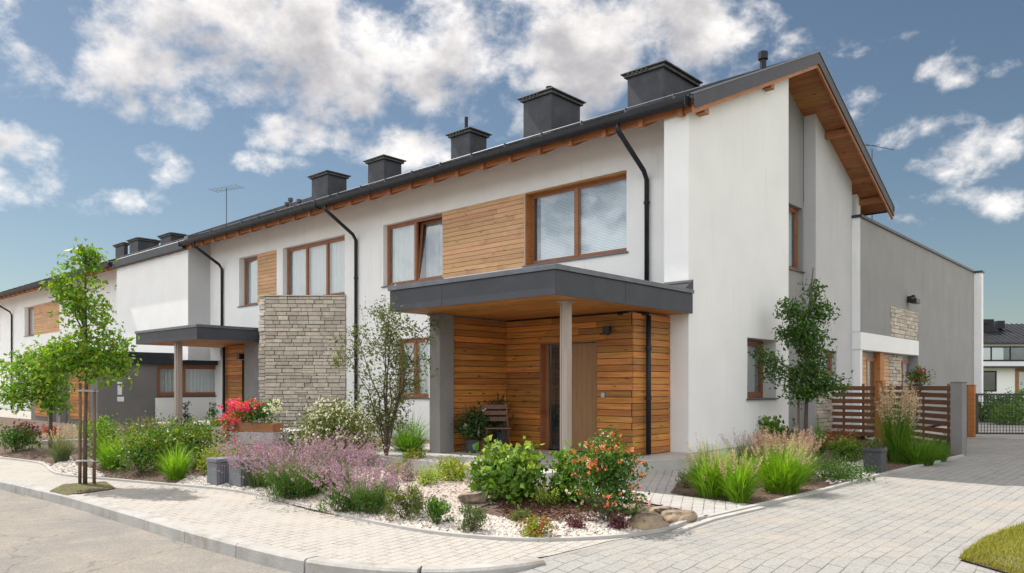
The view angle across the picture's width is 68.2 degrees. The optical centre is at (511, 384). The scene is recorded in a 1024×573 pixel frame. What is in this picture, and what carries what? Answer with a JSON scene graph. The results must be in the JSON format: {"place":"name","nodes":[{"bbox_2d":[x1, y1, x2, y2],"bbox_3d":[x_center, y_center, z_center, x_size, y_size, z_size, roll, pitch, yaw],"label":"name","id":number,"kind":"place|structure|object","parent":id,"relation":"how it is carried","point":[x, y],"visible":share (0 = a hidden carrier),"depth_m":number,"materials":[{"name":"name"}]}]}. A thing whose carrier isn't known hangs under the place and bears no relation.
{"place":"outdoors","nodes":[
{"label":"outdoors","id":0,"kind":"place"},
{"bbox_2d":[82,432,128,469],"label":"ornamental grass","id":1,"kind":"object","parent":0,"point":[106,462],"depth_m":12.56,"materials":[{"name":"green plant"}]},
{"bbox_2d":[0,490,291,572],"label":"street","id":2,"kind":"structure","parent":0,"point":[39,536],"depth_m":7.42,"materials":[{"name":"grey asphalt"}]},
{"bbox_2d":[0,478,544,572],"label":"kerb","id":3,"kind":"structure","parent":2,"relation":"on","point":[287,560],"depth_m":6.96,"materials":[{"name":"concrete"}]},
{"bbox_2d":[148,440,202,479],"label":"ornamental grass","id":4,"kind":"object","parent":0,"point":[174,469],"depth_m":11.48,"materials":[{"name":"green plant"}]},
{"bbox_2d":[0,417,700,536],"bbox_3d":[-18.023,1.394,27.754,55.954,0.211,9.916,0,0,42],"label":"garden bed","id":5,"kind":"object","parent":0,"point":[27,453],"visible":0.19,"depth_m":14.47,"materials":[{"name":"soil"}]},
{"bbox_2d":[0,422,43,451],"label":"round shrub","id":6,"kind":"object","parent":5,"relation":"on","point":[13,437],"visible":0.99,"depth_m":16.10,"materials":[{"name":"green plant"}]},
{"bbox_2d":[6,416,44,442],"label":"purple shrub","id":7,"kind":"object","parent":5,"relation":"on","point":[32,427],"visible":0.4,"depth_m":17.43,"materials":[{"name":"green plant"}]},
{"bbox_2d":[0,347,78,447],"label":"garden tree","id":8,"kind":"object","parent":5,"relation":"on","point":[18,392],"visible":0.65,"depth_m":16.10,"materials":[{"name":"green plant"}]},
{"bbox_2d":[38,422,82,462],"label":"ornamental grass","id":9,"kind":"object","parent":5,"relation":"on","point":[62,452],"depth_m":14.10,"materials":[{"name":"green plant"}]},
{"bbox_2d":[70,408,128,437],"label":"round shrub","id":10,"kind":"object","parent":5,"relation":"on","point":[99,425],"visible":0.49,"depth_m":18.91,"materials":[{"name":"green plant"}]},
{"bbox_2d":[87,425,131,466],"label":"rounded shrub","id":11,"kind":"object","parent":5,"relation":"on","point":[89,448],"visible":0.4,"depth_m":12.91,"materials":[{"name":"green plant"}]},
{"bbox_2d":[113,410,165,435],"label":"dark shrub","id":12,"kind":"object","parent":5,"relation":"on","point":[138,425],"visible":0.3,"depth_m":19.80,"materials":[{"name":"green plant"}]},
{"bbox_2d":[106,425,173,474],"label":"rounded shrub","id":13,"kind":"object","parent":5,"relation":"on","point":[134,456],"visible":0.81,"depth_m":12.13,"materials":[{"name":"green plant"}]},
{"bbox_2d":[117,409,210,466],"bbox_3d":[-5.676,0.899,12.509,1.541,0.998,1.421,0,0,42],"label":"rounded shrub","id":14,"kind":"object","parent":5,"relation":"on","point":[171,434],"visible":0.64,"depth_m":12.33,"materials":[{"name":"green plant"}]},
{"bbox_2d":[168,416,236,466],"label":"rounded shrub","id":15,"kind":"object","parent":5,"relation":"on","point":[203,436],"visible":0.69,"depth_m":12.51,"materials":[{"name":"green plant"}]},
{"bbox_2d":[190,443,243,474],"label":"shrub","id":16,"kind":"object","parent":5,"relation":"on","point":[214,452],"visible":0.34,"depth_m":11.87,"materials":[{"name":"green plant"}]},
{"bbox_2d":[215,396,289,443],"bbox_3d":[-5.882,0.910,16.955,1.588,1.329,1.062,0,0,26],"label":"flower trough","id":17,"kind":"object","parent":5,"relation":"on","point":[248,411],"visible":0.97,"depth_m":16.86,"materials":[{"name":"concrete"}]},
{"bbox_2d":[275,385,398,463],"bbox_3d":[-3.170,0.732,13.467,2.089,1.464,2.053,0,0,42],"label":"flowering shrub","id":18,"kind":"object","parent":5,"relation":"on","point":[331,420],"visible":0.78,"depth_m":13.31,"materials":[{"name":"green plant"}]},
{"bbox_2d":[268,465,491,524],"bbox_3d":[-1.835,1.386,10.941,2.855,0.168,6.218,0,0,-4],"label":"gravel base","id":19,"kind":"object","parent":5,"relation":"on","point":[449,498],"visible":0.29,"depth_m":9.40,"materials":[{"name":"white gravel"}]},
{"bbox_2d":[254,458,328,501],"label":"herb clump","id":20,"kind":"object","parent":19,"relation":"on","point":[283,491],"visible":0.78,"depth_m":9.54,"materials":[{"name":"green plant"}]},
{"bbox_2d":[214,424,381,497],"bbox_3d":[-2.735,0.985,9.905,2.092,0.906,2.162,0,0,42],"label":"lavender","id":21,"kind":"object","parent":19,"relation":"on","point":[270,465],"visible":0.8,"depth_m":9.76,"materials":[{"name":"purple plant"}]},
{"bbox_2d":[310,480,357,512],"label":"herb clump","id":22,"kind":"object","parent":19,"relation":"on","point":[334,500],"visible":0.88,"depth_m":8.61,"materials":[{"name":"green plant"}]},
{"bbox_2d":[285,432,389,486],"bbox_3d":[-2.436,1.010,10.297,1.350,0.714,1.282,0,0,21],"label":"lavender","id":23,"kind":"object","parent":19,"relation":"on","point":[339,455],"visible":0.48,"depth_m":10.25,"materials":[{"name":"purple plant"}]},
{"bbox_2d":[352,487,395,515],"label":"herb clump","id":24,"kind":"object","parent":19,"relation":"on","point":[369,508],"visible":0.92,"depth_m":8.45,"materials":[{"name":"green plant"}]},
{"bbox_2d":[379,481,427,520],"bbox_3d":[-1.166,1.253,8.219,0.540,0.457,0.478,0,0,22],"label":"herb mound","id":25,"kind":"object","parent":19,"relation":"on","point":[414,506],"visible":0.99,"depth_m":8.13,"materials":[{"name":"green plant"}]},
{"bbox_2d":[396,447,429,467],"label":"shrub","id":26,"kind":"object","parent":19,"relation":"on","point":[412,454],"visible":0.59,"depth_m":13.10,"materials":[{"name":"green plant"}]},
{"bbox_2d":[411,464,444,485],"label":"shrub","id":27,"kind":"object","parent":19,"relation":"on","point":[425,479],"visible":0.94,"depth_m":9.96,"materials":[{"name":"green plant"}]},
{"bbox_2d":[427,449,471,482],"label":"shrub","id":28,"kind":"object","parent":19,"relation":"on","point":[450,473],"visible":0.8,"depth_m":10.42,"materials":[{"name":"green plant"}]},
{"bbox_2d":[458,491,488,503],"bbox_3d":[-0.442,1.332,8.658,0.357,0.238,0.334,0,0,0],"label":"rock","id":29,"kind":"object","parent":5,"relation":"on","point":[468,497],"visible":0.8,"depth_m":8.54,"materials":[{"name":"beige stone"}]},
{"bbox_2d":[325,501,643,536],"bbox_3d":[-0.510,1.423,8.105,3.995,0.098,1.434,0,0,22],"label":"gravel base","id":30,"kind":"object","parent":5,"relation":"on","point":[519,524],"visible":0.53,"depth_m":7.60,"materials":[{"name":"white gravel"}]},
{"bbox_2d":[293,451,422,510],"bbox_3d":[-1.689,1.105,8.795,1.505,0.671,1.510,0,0,42],"label":"lavender","id":31,"kind":"object","parent":30,"relation":"on","point":[391,480],"visible":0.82,"depth_m":8.66,"materials":[{"name":"purple plant"}]},
{"bbox_2d":[420,495,457,523],"bbox_3d":[-0.777,1.304,7.865,0.419,0.355,0.387,0,0,42],"label":"herb mound","id":32,"kind":"object","parent":30,"relation":"on","point":[435,507],"visible":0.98,"depth_m":7.79,"materials":[{"name":"green plant"}]},
{"bbox_2d":[453,501,491,532],"bbox_3d":[-0.379,1.322,7.492,0.362,0.346,0.362,0,0,42],"label":"herb mound","id":33,"kind":"object","parent":30,"relation":"on","point":[470,521],"visible":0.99,"depth_m":7.46,"materials":[{"name":"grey plant"}]},
{"bbox_2d":[506,504,536,523],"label":"shrub","id":34,"kind":"object","parent":30,"relation":"on","point":[520,515],"visible":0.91,"depth_m":7.79,"materials":[{"name":"green plant"}]},
{"bbox_2d":[515,513,555,537],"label":"shrub","id":35,"kind":"object","parent":30,"relation":"on","point":[533,527],"visible":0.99,"depth_m":7.24,"materials":[{"name":"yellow plant"}]},
{"bbox_2d":[607,512,631,529],"bbox_3d":[1.074,1.376,7.592,0.250,0.223,0.232,0,0,3],"label":"sedum","id":36,"kind":"object","parent":30,"relation":"on","point":[618,522],"visible":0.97,"depth_m":7.56,"materials":[{"name":"purple plant"}]},
{"bbox_2d":[455,435,554,504],"bbox_3d":[-0.015,0.972,8.713,1.166,0.814,1.113,0,0,42],"label":"hydrangea","id":37,"kind":"object","parent":5,"relation":"on","point":[511,475],"visible":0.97,"depth_m":8.55,"materials":[{"name":"green plant"}]},
{"bbox_2d":[528,485,563,505],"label":"shrub","id":38,"kind":"object","parent":5,"relation":"on","point":[544,496],"visible":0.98,"depth_m":8.40,"materials":[{"name":"green plant"}]},
{"bbox_2d":[545,440,595,503],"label":"hydrangea","id":39,"kind":"object","parent":5,"relation":"on","point":[563,470],"visible":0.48,"depth_m":8.53,"materials":[{"name":"green plant"}]},
{"bbox_2d":[558,418,652,521],"bbox_3d":[0.962,0.899,7.843,0.952,1.120,1.040,0,0,42],"label":"flowering shrub","id":40,"kind":"object","parent":5,"relation":"on","point":[608,472],"visible":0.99,"depth_m":7.75,"materials":[{"name":"green plant"}]},
{"bbox_2d":[627,512,668,530],"bbox_3d":[1.382,1.443,7.766,0.464,0.237,0.409,0,0,0],"label":"rock","id":41,"kind":"object","parent":5,"relation":"on","point":[654,520],"visible":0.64,"depth_m":7.67,"materials":[{"name":"beige stone"}]},
{"bbox_2d":[661,509,697,522],"bbox_3d":[1.803,1.436,8.152,0.387,0.180,0.267,0,0,0],"label":"rock","id":42,"kind":"object","parent":5,"relation":"on","point":[672,515],"visible":0.8,"depth_m":8.10,"materials":[{"name":"beige stone"}]},
{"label":"gravel base","id":43,"kind":"structure","parent":5,"relation":"on","visible":0},
{"bbox_2d":[177,475,302,501],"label":"gravel","id":44,"kind":"structure","parent":43,"relation":"on","point":[204,479],"depth_m":10.92,"materials":[{"name":"white gravel"}]},
{"bbox_2d":[206,456,234,484],"bbox_3d":[-4.228,1.260,11.163,0.324,0.380,0.440,0,0,42],"label":"garden box","id":45,"kind":"object","parent":44,"relation":"on","point":[217,477],"visible":0.45,"depth_m":10.98,"materials":[{"name":"grey stone"}]},
{"bbox_2d":[213,437,313,487],"bbox_3d":[-3.525,1.085,10.752,1.354,0.702,1.391,0,0,-26],"label":"lavender","id":46,"kind":"object","parent":44,"relation":"on","point":[252,482],"visible":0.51,"depth_m":10.61,"materials":[{"name":"purple plant"}]},
{"bbox_2d":[228,457,267,486],"bbox_3d":[-3.820,1.255,10.955,0.372,0.390,0.440,0,0,42],"label":"garden box","id":47,"kind":"object","parent":43,"relation":"on","point":[235,479],"visible":0.38,"depth_m":10.76,"materials":[{"name":"grey stone"}]},
{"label":"gravel base","id":48,"kind":"structure","parent":5,"relation":"on","visible":0},
{"bbox_2d":[51,457,105,476],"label":"gravel","id":49,"kind":"structure","parent":48,"relation":"on","point":[70,468],"depth_m":13.02,"materials":[{"name":"white gravel"}]},
{"bbox_2d":[0,408,702,565],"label":"pavement","id":50,"kind":"structure","parent":0,"point":[279,524],"depth_m":7.80,"materials":[{"name":"white concrete"}]},
{"bbox_2d":[50,481,113,494],"bbox_3d":[-6.085,1.458,10.689,0.789,0.001,1.332,0,0,-36],"label":"tree pit","id":51,"kind":"object","parent":50,"relation":"on","point":[98,487],"visible":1,"depth_m":10.65,"materials":[{"name":"soil"}]},
{"bbox_2d":[78,383,81,483],"bbox_3d":[-6.358,0.745,11.136,0.055,1.550,0.047,0,0,42],"label":"tree stake","id":52,"kind":"object","parent":51,"relation":"on","point":[80,438],"visible":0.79,"depth_m":11.12,"materials":[{"name":"brown wood"}]},
{"bbox_2d":[21,236,141,483],"bbox_3d":[-6.330,-0.344,11.100,1.662,3.668,1.177,0,0,-13],"label":"street tree","id":53,"kind":"object","parent":51,"relation":"on","point":[79,358],"visible":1,"depth_m":11.03,"materials":[{"name":"green plant"}]},
{"bbox_2d":[92,392,95,483],"bbox_3d":[-6.146,0.795,11.132,0.055,1.450,0.047,0,0,42],"label":"tree stake","id":54,"kind":"object","parent":51,"relation":"in","point":[94,443],"visible":0.79,"depth_m":11.11,"materials":[{"name":"brown wood"}]},
{"bbox_2d":[0,197,311,426],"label":"row house","id":55,"kind":"structure","parent":50,"relation":"on","point":[165,283],"depth_m":29.41,"materials":[{"name":"white paint"}]},
{"bbox_2d":[156,365,214,396],"bbox_3d":[-12.320,-0.148,28.908,0.282,1.196,2.620,0,0,42],"label":"window","id":56,"kind":"structure","parent":55,"relation":"in","point":[198,381],"depth_m":28.97,"materials":[{"name":"brown glass"}]},
{"bbox_2d":[135,159,450,431],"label":"row house","id":57,"kind":"structure","parent":50,"relation":"on","point":[279,297],"depth_m":23.54,"materials":[{"name":"white paint"}]},
{"bbox_2d":[237,256,257,307],"bbox_3d":[-9.106,-3.663,26.969,1.380,1.766,0.750,0,0,42],"label":"window","id":58,"kind":"structure","parent":57,"relation":"in","point":[250,264],"depth_m":27.19,"materials":[{"name":"brown glass"}]},
{"bbox_2d":[287,236,345,294],"bbox_3d":[-6.123,-3.623,24.245,3.600,1.846,0.750,0,0,42],"label":"window","id":59,"kind":"structure","parent":57,"relation":"in","point":[318,268],"depth_m":24.32,"materials":[{"name":"brown glass"}]},
{"bbox_2d":[0,454,963,551],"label":"edging","id":60,"kind":"object","parent":50,"relation":"on","point":[708,518],"visible":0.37,"depth_m":8.41,"materials":[{"name":"concrete"}]},
{"bbox_2d":[363,443,744,486],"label":"porch slab","id":61,"kind":"structure","parent":50,"relation":"on","point":[663,461],"depth_m":13.09,"materials":[{"name":"concrete"}]},
{"bbox_2d":[378,410,429,451],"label":"ornamental grass","id":62,"kind":"object","parent":61,"relation":"on","point":[402,442],"depth_m":14.48,"materials":[{"name":"green plant"}]},
{"bbox_2d":[451,398,496,452],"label":"potted plant","id":63,"kind":"object","parent":61,"relation":"on","point":[472,424],"visible":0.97,"depth_m":14.09,"materials":[{"name":"green plant"}]},
{"bbox_2d":[481,404,510,445],"bbox_3d":[-0.297,0.824,14.223,0.511,0.918,0.556,0,0,-10],"label":"folding chair","id":64,"kind":"object","parent":61,"relation":"on","point":[508,428],"visible":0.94,"depth_m":14.41,"materials":[{"name":"brown wood"}]},
{"bbox_2d":[483,392,513,447],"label":"potted plant","id":65,"kind":"object","parent":61,"relation":"on","point":[500,434],"visible":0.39,"depth_m":14.84,"materials":[{"name":"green plant"}]},
{"bbox_2d":[315,50,894,455],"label":"row house","id":66,"kind":"structure","parent":50,"relation":"on","point":[653,252],"depth_m":15.96,"materials":[{"name":"paint"}]},
{"bbox_2d":[381,214,443,287],"bbox_3d":[-2.530,-3.658,20.964,2.590,1.776,0.750,0,0,42],"label":"window","id":67,"kind":"structure","parent":66,"relation":"in","point":[414,248],"depth_m":21.17,"materials":[{"name":"brown glass"}]},
{"bbox_2d":[399,338,429,398],"bbox_3d":[-2.527,-0.448,20.961,1.500,1.656,0.750,0,0,42],"label":"window","id":68,"kind":"structure","parent":66,"relation":"in","point":[418,343],"depth_m":20.81,"materials":[{"name":"brown glass"}]},
{"bbox_2d":[540,340,597,451],"bbox_3d":[1.143,0.220,14.495,1.380,2.100,0.250,0,0,42],"label":"door","id":69,"kind":"structure","parent":66,"relation":"in","point":[584,353],"depth_m":14.48,"materials":[{"name":"brown wood"}]},
{"bbox_2d":[522,175,628,266],"bbox_3d":[1.579,-3.668,17.212,2.980,1.756,0.750,0,0,42],"label":"window","id":70,"kind":"structure","parent":66,"relation":"in","point":[589,220],"depth_m":17.14,"materials":[{"name":"brown glass"}]},
{"bbox_2d":[746,339,778,399],"bbox_3d":[5.184,-0.338,16.629,0.750,1.316,1.550,0,0,42],"label":"window","id":71,"kind":"structure","parent":66,"relation":"in","point":[754,392],"depth_m":16.99,"materials":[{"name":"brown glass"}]},
{"bbox_2d":[789,206,804,272],"bbox_3d":[6.964,-3.798,19.676,0.750,1.696,1.450,0,0,42],"label":"window","id":72,"kind":"structure","parent":66,"relation":"in","point":[793,213],"depth_m":19.98,"materials":[{"name":"brown glass"}]},
{"bbox_2d":[323,281,445,454],"bbox_3d":[-2.324,-0.260,13.693,2.233,3.207,1.526,0,0,0],"label":"multistem tree","id":73,"kind":"object","parent":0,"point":[387,430],"visible":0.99,"depth_m":13.65,"materials":[{"name":"green plant"}]},
{"bbox_2d":[27,410,939,566],"bbox_3d":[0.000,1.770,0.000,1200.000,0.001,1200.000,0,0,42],"label":"ground","id":74,"kind":"structure","parent":0,"point":[862,438],"depth_m":12.00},
{"bbox_2d":[851,214,984,431],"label":"house","id":75,"kind":"structure","parent":74,"relation":"on","point":[915,303],"depth_m":25.45,"materials":[{"name":"paint"}]},
{"bbox_2d":[865,358,874,423],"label":"window","id":76,"kind":"structure","parent":75,"relation":"in","point":[869,361],"depth_m":23.17,"materials":[{"name":"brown glass"}]},
{"bbox_2d":[983,319,1023,401],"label":"detached house","id":77,"kind":"structure","parent":74,"relation":"on","point":[1003,356],"depth_m":66.03,"materials":[{"name":"paint"}]},
{"bbox_2d":[983,371,996,390],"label":"window","id":78,"kind":"structure","parent":77,"relation":"in","point":[989,377],"depth_m":66.05,"materials":[{"name":"black glass"}]},
{"bbox_2d":[983,346,1023,360],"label":"window","id":79,"kind":"structure","parent":77,"relation":"in","point":[990,353],"depth_m":66.00,"materials":[{"name":"clear glass"}]},
{"bbox_2d":[1015,369,1023,392],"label":"window","id":80,"kind":"structure","parent":77,"relation":"in","point":[1019,373],"depth_m":65.94,"materials":[{"name":"brown glass"}]},
{"bbox_2d":[0,0,1023,323],"label":"sky","id":81,"kind":"structure","parent":0,"point":[119,119],"materials":[{"name":"blue"}]},
{"bbox_2d":[591,469,750,515],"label":"path","id":82,"kind":"structure","parent":0,"point":[659,485],"depth_m":9.94,"materials":[{"name":"grey concrete"}]},
{"bbox_2d":[511,436,1023,572],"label":"driveway","id":83,"kind":"structure","parent":0,"point":[938,517],"depth_m":7.61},
{"bbox_2d":[950,382,966,455],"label":"fence pillar","id":84,"kind":"structure","parent":83,"relation":"on","point":[958,415],"depth_m":15.74,"materials":[{"name":"grey concrete"}]},
{"bbox_2d":[967,385,975,436],"bbox_3d":[12.972,0.755,21.367,0.224,1.530,0.224,0,0,42],"label":"gate post","id":85,"kind":"object","parent":83,"relation":"on","point":[971,410],"visible":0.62,"depth_m":21.29,"materials":[{"name":"brown wood"}]},
{"bbox_2d":[976,393,1023,433],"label":"gate","id":86,"kind":"structure","parent":85,"relation":"attached to","point":[998,394],"depth_m":21.31,"materials":[{"name":"metal"}]},
{"bbox_2d":[744,424,837,481],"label":"plume grass","id":87,"kind":"object","parent":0,"point":[778,439],"depth_m":11.43,"materials":[{"name":"beige plant"}]},
{"bbox_2d":[671,439,955,503],"bbox_3d":[5.923,1.458,14.950,3.986,0.001,12.332,0,0,42],"label":"side garden bed","id":88,"kind":"object","parent":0,"point":[755,499],"visible":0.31,"depth_m":10.76,"materials":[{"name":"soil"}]},
{"bbox_2d":[674,432,741,498],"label":"ornamental grass","id":89,"kind":"object","parent":88,"relation":"on","point":[704,476],"depth_m":9.79,"materials":[{"name":"green plant"}]},
{"bbox_2d":[711,446,766,502],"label":"ornamental grass","id":90,"kind":"object","parent":88,"relation":"on","point":[738,481],"depth_m":9.40,"materials":[{"name":"green plant"}]},
{"bbox_2d":[721,426,776,476],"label":"ornamental grass","id":91,"kind":"object","parent":88,"relation":"on","point":[749,452],"depth_m":12.27,"materials":[{"name":"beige plant"}]},
{"bbox_2d":[753,415,796,450],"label":"hydrangea","id":92,"kind":"object","parent":88,"relation":"on","point":[772,425],"visible":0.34,"depth_m":16.16,"materials":[{"name":"green plant"}]},
{"bbox_2d":[744,429,826,493],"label":"ornamental grass","id":93,"kind":"object","parent":88,"relation":"on","point":[785,476],"depth_m":10.14,"materials":[{"name":"green plant"}]},
{"bbox_2d":[747,268,852,451],"bbox_3d":[6.074,-0.500,15.927,2.202,3.921,1.180,0,0,-12],"label":"garden tree","id":94,"kind":"object","parent":88,"relation":"on","point":[806,340],"visible":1,"depth_m":15.87,"materials":[{"name":"green plant"}]},
{"bbox_2d":[805,414,833,457],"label":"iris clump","id":95,"kind":"object","parent":88,"relation":"on","point":[823,446],"visible":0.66,"depth_m":15.00,"materials":[{"name":"green plant"}]},
{"bbox_2d":[822,428,860,448],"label":"red shrub","id":96,"kind":"object","parent":88,"relation":"on","point":[844,434],"visible":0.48,"depth_m":16.99,"materials":[{"name":"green plant"}]},
{"bbox_2d":[807,449,888,482],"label":"ground cover","id":97,"kind":"object","parent":88,"relation":"on","point":[836,474],"visible":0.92,"depth_m":11.57,"materials":[{"name":"green plant"}]},
{"bbox_2d":[824,432,876,462],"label":"shrub","id":98,"kind":"object","parent":88,"relation":"on","point":[841,445],"visible":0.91,"depth_m":14.34,"materials":[{"name":"green plant"}]},
{"bbox_2d":[862,437,887,472],"bbox_3d":[6.034,1.155,12.567,0.370,0.590,0.329,0,0,42],"label":"garden planter","id":99,"kind":"object","parent":88,"relation":"on","point":[877,456],"visible":0.99,"depth_m":12.49,"materials":[{"name":"grey concrete"}]},
{"bbox_2d":[875,381,885,440],"bbox_3d":[9.582,0.705,19.688,0.224,1.630,0.224,0,0,42],"label":"fence post","id":100,"kind":"object","parent":88,"relation":"on","point":[877,388],"visible":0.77,"depth_m":19.62,"materials":[{"name":"brown wood"}]},
{"bbox_2d":[831,384,874,436],"bbox_3d":[9.098,0.660,20.166,1.120,1.380,0.068,0,0,43],"label":"slatted fence","id":101,"kind":"object","parent":100,"relation":"attached to","point":[863,427],"visible":0.82,"depth_m":20.10,"materials":[{"name":"brown wood"}]},
{"bbox_2d":[884,384,949,447],"bbox_3d":[9.502,0.660,17.764,0.068,1.380,3.504,0,0,4],"label":"slatted fence","id":102,"kind":"object","parent":100,"relation":"attached to","point":[940,409],"visible":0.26,"depth_m":17.03,"materials":[{"name":"brown wood"}]},
{"bbox_2d":[870,376,925,462],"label":"pampas grass","id":103,"kind":"object","parent":88,"relation":"on","point":[891,430],"depth_m":14.13,"materials":[{"name":"green plant"}]},
{"bbox_2d":[906,392,927,444],"bbox_3d":[9.632,0.820,18.012,0.400,1.300,0.340,0,0,42],"label":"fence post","id":104,"kind":"object","parent":88,"relation":"on","point":[923,411],"visible":0.24,"depth_m":17.87,"materials":[{"name":"brown wood"}]},
{"bbox_2d":[899,364,934,391],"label":"potted plant","id":105,"kind":"object","parent":104,"relation":"on","point":[918,375],"visible":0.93,"depth_m":17.92,"materials":[{"name":"green plant"}]},
{"bbox_2d":[887,424,948,465],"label":"ornamental grass","id":106,"kind":"object","parent":88,"relation":"on","point":[917,452],"depth_m":13.81,"materials":[{"name":"green plant"}]},
{"bbox_2d":[921,434,954,461],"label":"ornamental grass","id":107,"kind":"object","parent":88,"relation":"on","point":[946,453],"depth_m":14.51,"materials":[{"name":"green plant"}]},
{"bbox_2d":[913,421,1023,438],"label":"yard","id":108,"kind":"structure","parent":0,"point":[999,428],"depth_m":23.86,"materials":[{"name":"concrete"}]},
{"bbox_2d":[978,398,1000,421],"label":"garden shrub","id":109,"kind":"object","parent":108,"relation":"on","point":[979,410],"visible":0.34,"depth_m":29.66,"materials":[{"name":"green plant"}]},
{"bbox_2d":[979,399,1023,425],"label":"garden shrub","id":110,"kind":"object","parent":108,"relation":"on","point":[1019,414],"visible":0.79,"depth_m":27.71,"materials":[{"name":"green plant"}]},
{"bbox_2d":[960,522,1023,572],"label":"lawn","id":111,"kind":"structure","parent":0,"point":[995,540],"depth_m":6.60,"materials":[{"name":"green plant"}]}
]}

